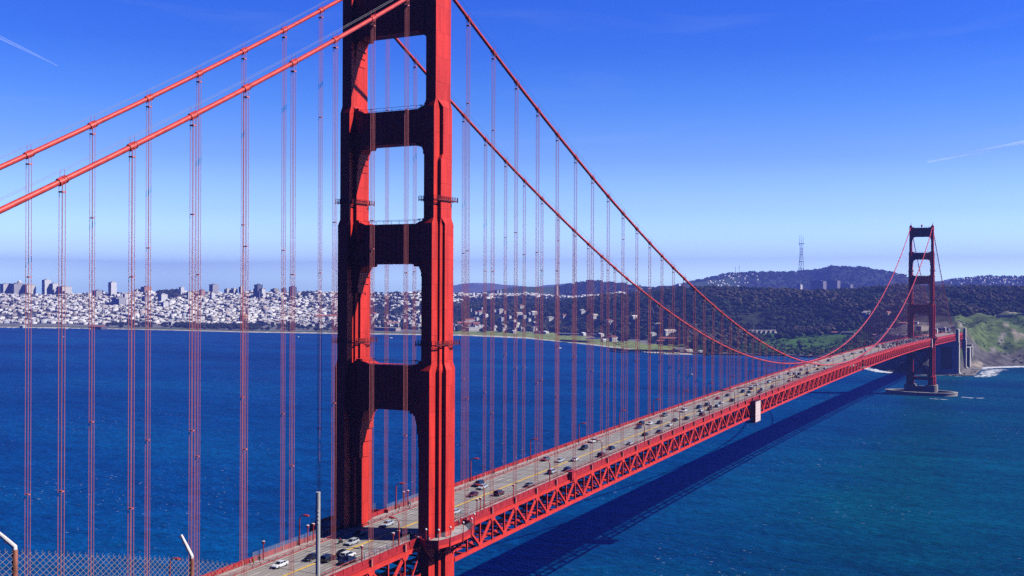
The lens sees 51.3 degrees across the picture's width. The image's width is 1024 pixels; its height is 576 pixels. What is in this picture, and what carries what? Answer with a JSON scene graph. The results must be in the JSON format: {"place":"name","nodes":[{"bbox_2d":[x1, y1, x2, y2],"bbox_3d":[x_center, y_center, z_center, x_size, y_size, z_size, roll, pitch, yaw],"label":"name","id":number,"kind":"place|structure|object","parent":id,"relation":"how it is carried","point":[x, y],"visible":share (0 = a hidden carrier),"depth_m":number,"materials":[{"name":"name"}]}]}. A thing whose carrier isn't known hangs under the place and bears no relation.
{"place":"outdoors","nodes":[
{"label":"outdoors","id":0,"kind":"place"},
{"bbox_2d":[0,324,1023,575],"bbox_3d":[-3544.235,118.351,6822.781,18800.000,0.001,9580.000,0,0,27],"label":"water","id":1,"kind":"structure","parent":0,"point":[860,472],"depth_m":865.61,"materials":[{"name":"blue liquid"}]},
{"bbox_2d":[560,340,589,341],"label":"pier","id":2,"kind":"structure","parent":1,"relation":"in","point":[574,340],"depth_m":2722.98,"materials":[{"name":"grey"}]},
{"bbox_2d":[609,348,678,353],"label":"pier","id":3,"kind":"structure","parent":1,"relation":"in","point":[635,350],"depth_m":2300.78,"materials":[{"name":"grey concrete"}]},
{"bbox_2d":[853,365,894,372],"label":"surf","id":4,"kind":"structure","parent":1,"relation":"on","point":[876,370],"depth_m":1845.63,"materials":[{"name":"white liquid"}]},
{"bbox_2d":[885,389,957,396],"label":"fender","id":5,"kind":"object","parent":1,"relation":"in","point":[940,393],"visible":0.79,"depth_m":1417.54,"materials":[{"name":"concrete"}]},
{"bbox_2d":[904,383,937,392],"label":"tower pier","id":6,"kind":"structure","parent":5,"relation":"on","point":[914,387],"depth_m":1428.22,"materials":[{"name":"concrete"}]},
{"bbox_2d":[0,0,962,575],"bbox_3d":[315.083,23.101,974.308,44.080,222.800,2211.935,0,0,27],"label":"suspension bridge","id":7,"kind":"structure","parent":6,"relation":"on","point":[366,386],"depth_m":295.79,"materials":[{"name":"red metal"}]},
{"bbox_2d":[169,557,180,575],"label":"street lamp","id":8,"kind":"object","parent":7,"relation":"on","point":[174,558],"visible":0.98,"depth_m":238.05,"materials":[{"name":"red metal"}]},
{"bbox_2d":[271,560,288,568],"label":"car","id":9,"kind":"object","parent":7,"relation":"on","point":[278,564],"visible":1,"depth_m":258.92,"materials":[{"name":"white paint"}]},
{"bbox_2d":[298,514,308,544],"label":"street lamp","id":10,"kind":"object","parent":7,"relation":"on","point":[306,515],"visible":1,"depth_m":278.77,"materials":[{"name":"red metal"}]},
{"bbox_2d":[303,553,315,560],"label":"car","id":11,"kind":"object","parent":7,"relation":"on","point":[310,557],"visible":0.79,"depth_m":264.88,"materials":[{"name":"black paint"}]},
{"bbox_2d":[320,553,336,562],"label":"car","id":12,"kind":"object","parent":7,"relation":"on","point":[327,558],"visible":0.91,"depth_m":262.85,"materials":[{"name":"black paint"}]},
{"bbox_2d":[336,549,350,555],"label":"car","id":13,"kind":"object","parent":7,"relation":"on","point":[339,552],"visible":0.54,"depth_m":268.78,"materials":[{"name":"black paint"}]},
{"bbox_2d":[338,555,356,564],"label":"pickup truck","id":14,"kind":"object","parent":7,"relation":"on","point":[345,559],"visible":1,"depth_m":261.66,"materials":[{"name":"blue paint"}]},
{"bbox_2d":[339,550,355,558],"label":"car","id":15,"kind":"object","parent":7,"relation":"on","point":[345,553],"visible":0.77,"depth_m":265.91,"materials":[{"name":"white paint"}]},
{"bbox_2d":[345,537,359,545],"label":"car","id":16,"kind":"object","parent":7,"relation":"on","point":[352,541],"visible":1,"depth_m":279.75,"materials":[{"name":"grey paint"}]},
{"bbox_2d":[353,529,366,536],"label":"car","id":17,"kind":"object","parent":7,"relation":"on","point":[358,533],"visible":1,"depth_m":288.56,"materials":[{"name":"black paint"}]},
{"bbox_2d":[381,520,393,526],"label":"car","id":18,"kind":"object","parent":7,"relation":"on","point":[386,523],"visible":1,"depth_m":299.28,"materials":[{"name":"grey paint"}]},
{"bbox_2d":[389,516,399,545],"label":"street lamp","id":19,"kind":"object","parent":7,"relation":"on","point":[391,517],"visible":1,"depth_m":274.07,"materials":[{"name":"red metal"}]},
{"bbox_2d":[395,482,403,508],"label":"street lamp","id":20,"kind":"object","parent":7,"relation":"on","point":[402,483],"visible":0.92,"depth_m":319.55,"materials":[{"name":"red metal"}]},
{"bbox_2d":[400,531,412,538],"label":"car","id":21,"kind":"object","parent":7,"relation":"on","point":[402,535],"visible":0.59,"depth_m":284.81,"materials":[{"name":"black paint"}]},
{"bbox_2d":[399,549,419,575],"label":"bridge truss","id":22,"kind":"object","parent":7,"relation":"hanging from","point":[415,565],"visible":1,"depth_m":276.45,"materials":[{"name":"metal"}]},
{"bbox_2d":[454,508,461,514],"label":"car","id":23,"kind":"object","parent":7,"relation":"on","point":[456,511],"visible":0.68,"depth_m":313.71,"materials":[{"name":"grey paint"}]},
{"bbox_2d":[467,491,478,496],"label":"car","id":24,"kind":"object","parent":7,"relation":"on","point":[472,493],"visible":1,"depth_m":337.50,"materials":[{"name":"red paint"}]},
{"bbox_2d":[470,458,478,481],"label":"street lamp","id":25,"kind":"object","parent":7,"relation":"on","point":[470,467],"visible":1,"depth_m":360.18,"materials":[{"name":"red metal"}]},
{"bbox_2d":[473,479,483,486],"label":"car","id":26,"kind":"object","parent":7,"relation":"on","point":[480,481],"visible":0.69,"depth_m":353.58,"materials":[{"name":"blue paint"}]},
{"bbox_2d":[475,484,484,508],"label":"street lamp","id":27,"kind":"object","parent":7,"relation":"on","point":[483,497],"visible":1,"depth_m":314.75,"materials":[{"name":"red metal"}]},
{"bbox_2d":[477,484,487,489],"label":"car","id":28,"kind":"object","parent":7,"relation":"on","point":[484,486],"visible":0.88,"depth_m":348.92,"materials":[{"name":"grey paint"}]},
{"bbox_2d":[493,489,504,495],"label":"car","id":29,"kind":"object","parent":7,"relation":"on","point":[498,492],"visible":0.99,"depth_m":338.12,"materials":[{"name":"red paint"}]},
{"bbox_2d":[524,482,534,486],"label":"car","id":30,"kind":"object","parent":7,"relation":"on","point":[527,484],"visible":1,"depth_m":351.57,"materials":[{"name":"grey paint"}]},
{"bbox_2d":[541,459,549,480],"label":"street lamp","id":31,"kind":"object","parent":7,"relation":"on","point":[549,467],"visible":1,"depth_m":355.41,"materials":[{"name":"red metal"}]},
{"bbox_2d":[547,468,556,473],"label":"car","id":32,"kind":"object","parent":7,"relation":"on","point":[551,470],"visible":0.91,"depth_m":373.52,"materials":[{"name":"grey paint"}]},
{"bbox_2d":[568,470,576,479],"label":"equipment cabin","id":33,"kind":"object","parent":7,"relation":"hanging from","point":[572,474],"visible":1,"depth_m":367.40,"materials":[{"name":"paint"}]},
{"bbox_2d":[580,444,587,449],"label":"car","id":34,"kind":"object","parent":7,"relation":"on","point":[584,446],"visible":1,"depth_m":424.24,"materials":[{"name":"black paint"}]},
{"bbox_2d":[597,452,605,456],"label":"car","id":35,"kind":"object","parent":7,"relation":"on","point":[599,454],"visible":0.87,"depth_m":407.12,"materials":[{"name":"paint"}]},
{"bbox_2d":[745,399,760,422],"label":"paint enclosure","id":36,"kind":"object","parent":7,"relation":"on","point":[755,410],"visible":1,"depth_m":582.28,"materials":[{"name":"white fabric"}]},
{"bbox_2d":[975,369,1002,376],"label":"surf","id":37,"kind":"structure","parent":1,"relation":"on","point":[992,371],"depth_m":1811.99,"materials":[{"name":"white liquid"}]},
{"bbox_2d":[982,366,1023,368],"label":"surf","id":38,"kind":"structure","parent":1,"relation":"on","point":[1001,367],"depth_m":1929.37,"materials":[{"name":"white liquid"}]},
{"bbox_2d":[0,267,1023,374],"bbox_3d":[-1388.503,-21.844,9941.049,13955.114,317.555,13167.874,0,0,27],"label":"land","id":39,"kind":"structure","parent":0,"point":[1000,329],"depth_m":2863.55,"materials":[{"name":"green plant"}]},
{"bbox_2d":[0,283,8,293],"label":"tower block","id":40,"kind":"structure","parent":39,"relation":"on","point":[4,287],"depth_m":4866.61,"materials":[{"name":"white concrete"}]},
{"bbox_2d":[9,283,24,294],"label":"tower block","id":41,"kind":"structure","parent":39,"relation":"on","point":[16,288],"depth_m":4869.38,"materials":[{"name":"concrete"}]},
{"bbox_2d":[23,284,35,294],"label":"tower block","id":42,"kind":"structure","parent":39,"relation":"on","point":[32,288],"depth_m":4884.63,"materials":[{"name":"beige concrete"}]},
{"bbox_2d":[42,279,50,293],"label":"tower block","id":43,"kind":"structure","parent":39,"relation":"on","point":[46,286],"depth_m":4896.75,"materials":[{"name":"white concrete"}]},
{"bbox_2d":[50,283,57,293],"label":"tower block","id":44,"kind":"structure","parent":39,"relation":"on","point":[53,288],"depth_m":4896.49,"materials":[{"name":"white concrete"}]},
{"bbox_2d":[57,286,71,293],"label":"tower block","id":45,"kind":"structure","parent":39,"relation":"on","point":[67,289],"depth_m":4896.47,"materials":[{"name":"beige concrete"}]},
{"bbox_2d":[92,290,102,296],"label":"tower block","id":46,"kind":"structure","parent":39,"relation":"on","point":[97,292],"depth_m":4695.44,"materials":[{"name":"concrete"}]},
{"bbox_2d":[88,325,106,328],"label":"boat shed","id":47,"kind":"object","parent":39,"relation":"on","point":[100,327],"visible":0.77,"depth_m":3418.02,"materials":[{"name":"grey stone"}]},
{"bbox_2d":[108,281,116,295],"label":"tower block","id":48,"kind":"structure","parent":39,"relation":"on","point":[112,287],"depth_m":4712.65,"materials":[{"name":"white concrete"}]},
{"bbox_2d":[111,296,125,305],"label":"tower block","id":49,"kind":"structure","parent":39,"relation":"on","point":[117,300],"depth_m":4379.52,"materials":[{"name":"stone"}]},
{"bbox_2d":[142,295,149,301],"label":"tower block","id":50,"kind":"structure","parent":39,"relation":"on","point":[144,297],"depth_m":4459.23,"materials":[{"name":"stone"}]},
{"bbox_2d":[141,286,151,291],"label":"tower block","id":51,"kind":"structure","parent":39,"relation":"on","point":[144,289],"depth_m":4929.68,"materials":[{"name":"beige concrete"}]},
{"bbox_2d":[158,293,167,300],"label":"tower block","id":52,"kind":"structure","parent":39,"relation":"on","point":[162,296],"depth_m":4470.27,"materials":[{"name":"white"}]},
{"bbox_2d":[161,301,168,306],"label":"tower block","id":53,"kind":"structure","parent":39,"relation":"on","point":[164,303],"depth_m":4313.19,"materials":[{"name":"white"}]},
{"bbox_2d":[179,286,183,294],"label":"tower block","id":54,"kind":"structure","parent":39,"relation":"on","point":[181,289],"depth_m":4751.70,"materials":[{"name":"white concrete"}]},
{"bbox_2d":[199,289,204,296],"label":"tower block","id":55,"kind":"structure","parent":39,"relation":"on","point":[202,291],"depth_m":4716.22,"materials":[{"name":"beige concrete"}]},
{"bbox_2d":[210,292,214,298],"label":"tower block","id":56,"kind":"structure","parent":39,"relation":"on","point":[212,295],"depth_m":4627.33,"materials":[{"name":"white concrete"}]},
{"bbox_2d":[209,284,218,291],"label":"tower block","id":57,"kind":"structure","parent":39,"relation":"on","point":[213,287],"depth_m":4941.56,"materials":[{"name":"concrete"}]},
{"bbox_2d":[224,288,230,292],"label":"tower block","id":58,"kind":"structure","parent":39,"relation":"on","point":[227,290],"depth_m":4943.72,"materials":[{"name":"beige concrete"}]},
{"bbox_2d":[231,288,237,292],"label":"tower block","id":59,"kind":"structure","parent":39,"relation":"on","point":[234,290],"depth_m":4945.75,"materials":[{"name":"beige concrete"}]},
{"bbox_2d":[239,313,247,321],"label":"rotunda","id":60,"kind":"structure","parent":39,"relation":"on","point":[245,317],"depth_m":3784.26,"materials":[{"name":"beige"}]},
{"bbox_2d":[253,284,262,296],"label":"tower block","id":61,"kind":"structure","parent":39,"relation":"on","point":[256,290],"depth_m":4704.49,"materials":[{"name":"grey concrete"}]},
{"bbox_2d":[260,288,265,295],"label":"tower block","id":62,"kind":"structure","parent":39,"relation":"on","point":[262,290],"depth_m":4702.33,"materials":[{"name":"white concrete"}]},
{"bbox_2d":[289,286,296,295],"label":"tower block","id":63,"kind":"structure","parent":39,"relation":"on","point":[292,290],"depth_m":4724.05,"materials":[{"name":"grey concrete"}]},
{"bbox_2d":[314,314,337,317],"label":"long building","id":64,"kind":"structure","parent":39,"relation":"on","point":[319,316],"depth_m":3903.61,"materials":[{"name":"beige"}]},
{"bbox_2d":[373,327,400,330],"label":"warehouse","id":65,"kind":"structure","parent":39,"relation":"on","point":[385,329],"depth_m":3310.12,"materials":[{"name":"beige"}]},
{"bbox_2d":[467,327,480,330],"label":"store","id":66,"kind":"structure","parent":39,"relation":"on","point":[473,328],"depth_m":3305.30,"materials":[{"name":"white"}]},
{"bbox_2d":[0,273,1022,324],"bbox_3d":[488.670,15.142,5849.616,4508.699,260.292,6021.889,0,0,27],"label":"houses","id":67,"kind":"structure","parent":39,"relation":"on","point":[279,305],"depth_m":4285.88,"materials":[{"name":"white"}]},
{"bbox_2d":[0,265,1023,331],"bbox_3d":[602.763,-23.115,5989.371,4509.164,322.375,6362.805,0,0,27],"label":"woods","id":68,"kind":"object","parent":39,"relation":"on","point":[171,293],"visible":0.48,"depth_m":4839.87,"materials":[{"name":"green plant"}]},
{"bbox_2d":[559,333,578,335],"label":"hangar","id":69,"kind":"structure","parent":39,"relation":"on","point":[566,334],"depth_m":3040.28,"materials":[{"name":"grey"}]},
{"bbox_2d":[609,335,617,341],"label":"lifeboat house","id":70,"kind":"structure","parent":39,"relation":"on","point":[611,338],"depth_m":2702.15,"materials":[{"name":"white ceramic"}]},
{"bbox_2d":[631,315,636,320],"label":"house","id":71,"kind":"structure","parent":39,"relation":"on","point":[633,317],"depth_m":3086.30,"materials":[{"name":"white"}]},
{"bbox_2d":[618,324,682,327],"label":"viaduct","id":72,"kind":"object","parent":39,"relation":"on","point":[644,324],"visible":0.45,"depth_m":2972.95,"materials":[{"name":"grey"}]},
{"bbox_2d":[662,338,671,344],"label":"tree","id":73,"kind":"object","parent":39,"relation":"on","point":[666,341],"visible":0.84,"depth_m":2516.84,"materials":[{"name":"green plant"}]},
{"bbox_2d":[659,337,680,340],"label":"brick store","id":74,"kind":"structure","parent":39,"relation":"on","point":[664,338],"depth_m":2657.68,"materials":[{"name":"brown ceramic"}]},
{"bbox_2d":[663,329,677,335],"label":"long building","id":75,"kind":"structure","parent":39,"relation":"on","point":[666,332],"depth_m":2750.36,"materials":[{"name":"beige"}]},
{"bbox_2d":[673,348,684,351],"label":"stone store","id":76,"kind":"structure","parent":39,"relation":"on","point":[682,349],"depth_m":2316.79,"materials":[{"name":"grey"}]},
{"bbox_2d":[370,283,1023,355],"bbox_3d":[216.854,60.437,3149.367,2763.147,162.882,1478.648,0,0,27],"label":"forest","id":77,"kind":"object","parent":39,"relation":"on","point":[1002,298],"visible":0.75,"depth_m":2892.59,"materials":[{"name":"green plant"}]},
{"bbox_2d":[680,352,895,370],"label":"sea wall","id":78,"kind":"structure","parent":39,"relation":"on","point":[878,366],"depth_m":2221.16,"materials":[{"name":"concrete"}]},
{"bbox_2d":[796,284,802,288],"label":"tower block","id":79,"kind":"structure","parent":39,"relation":"on","point":[799,286],"depth_m":6382.91,"materials":[{"name":"beige concrete"}]},
{"bbox_2d":[798,235,803,269],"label":"lattice tower","id":80,"kind":"structure","parent":39,"relation":"on","point":[800,268],"depth_m":8580.85,"materials":[{"name":"grey metal"}]},
{"bbox_2d":[810,280,825,289],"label":"tower block","id":81,"kind":"structure","parent":39,"relation":"on","point":[817,284],"depth_m":6216.55,"materials":[{"name":"grey concrete"}]},
{"bbox_2d":[825,280,840,289],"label":"tower block","id":82,"kind":"structure","parent":39,"relation":"on","point":[832,284],"depth_m":6438.86,"materials":[{"name":"grey concrete"}]},
{"bbox_2d":[840,284,852,288],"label":"tower block","id":83,"kind":"structure","parent":39,"relation":"on","point":[846,285],"depth_m":6655.83,"materials":[{"name":"grey concrete"}]},
{"bbox_2d":[842,331,854,334],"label":"shed","id":84,"kind":"object","parent":39,"relation":"on","point":[846,332],"visible":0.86,"depth_m":2518.27,"materials":[{"name":"grey"}]},
{"bbox_2d":[692,315,1023,362],"bbox_3d":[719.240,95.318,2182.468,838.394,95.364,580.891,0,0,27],"label":"scrub","id":85,"kind":"object","parent":39,"relation":"on","point":[848,345],"visible":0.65,"depth_m":2280.91,"materials":[{"name":"green plant"}]},
{"bbox_2d":[861,311,871,318],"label":"white house","id":86,"kind":"structure","parent":39,"relation":"on","point":[865,314],"depth_m":2645.99,"materials":[{"name":"beige"}]},
{"bbox_2d":[916,326,928,330],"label":"toll office","id":87,"kind":"structure","parent":39,"relation":"on","point":[918,328],"depth_m":1926.72,"materials":[{"name":"beige"}]},
{"bbox_2d":[967,344,972,366],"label":"buttress","id":88,"kind":"structure","parent":39,"relation":"on","point":[969,351],"depth_m":1910.30,"materials":[{"name":"concrete"}]},
{"bbox_2d":[996,313,1023,316],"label":"battery wall","id":89,"kind":"structure","parent":39,"relation":"on","point":[1008,315],"depth_m":2275.69,"materials":[{"name":"grey concrete"}]},
{"bbox_2d":[0,0,1023,294],"label":"sky","id":90,"kind":"structure","parent":0,"point":[730,132],"materials":[{"name":"blue"}]},
{"bbox_2d":[453,279,950,292],"bbox_3d":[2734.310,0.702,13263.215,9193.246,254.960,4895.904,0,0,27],"label":"hills","id":91,"kind":"structure","parent":0,"point":[474,287],"depth_m":13504.96,"materials":[{"name":"blue"}]},
{"bbox_2d":[886,367,981,375],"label":"ground","id":92,"kind":"structure","parent":0,"point":[968,370],"depth_m":1812.11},
{"bbox_2d":[872,366,978,375],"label":"rocks","id":93,"kind":"object","parent":92,"relation":"on","point":[974,371],"visible":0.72,"depth_m":1798.90,"materials":[{"name":"stone"}]},
{"bbox_2d":[935,328,960,373],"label":"bridge pylon","id":94,"kind":"object","parent":92,"relation":"on","point":[947,357],"visible":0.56,"depth_m":1763.56,"materials":[{"name":"concrete"}]},
{"bbox_2d":[943,327,967,367],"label":"bridge pylon","id":95,"kind":"object","parent":92,"relation":"on","point":[964,346],"visible":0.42,"depth_m":1885.41,"materials":[{"name":"concrete"}]},
{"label":"terrain","id":96,"kind":"structure","parent":0,"visible":0},
{"bbox_2d":[0,532,315,575],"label":"chain link fence","id":97,"kind":"object","parent":96,"relation":"on","point":[13,546],"visible":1,"depth_m":14.62,"materials":[{"name":"grey metal"}]},
{"bbox_2d":[316,492,320,575],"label":"steel pole","id":98,"kind":"object","parent":96,"relation":"on","point":[317,533],"visible":1,"depth_m":23.96,"materials":[{"name":"white metal"}]}
]}

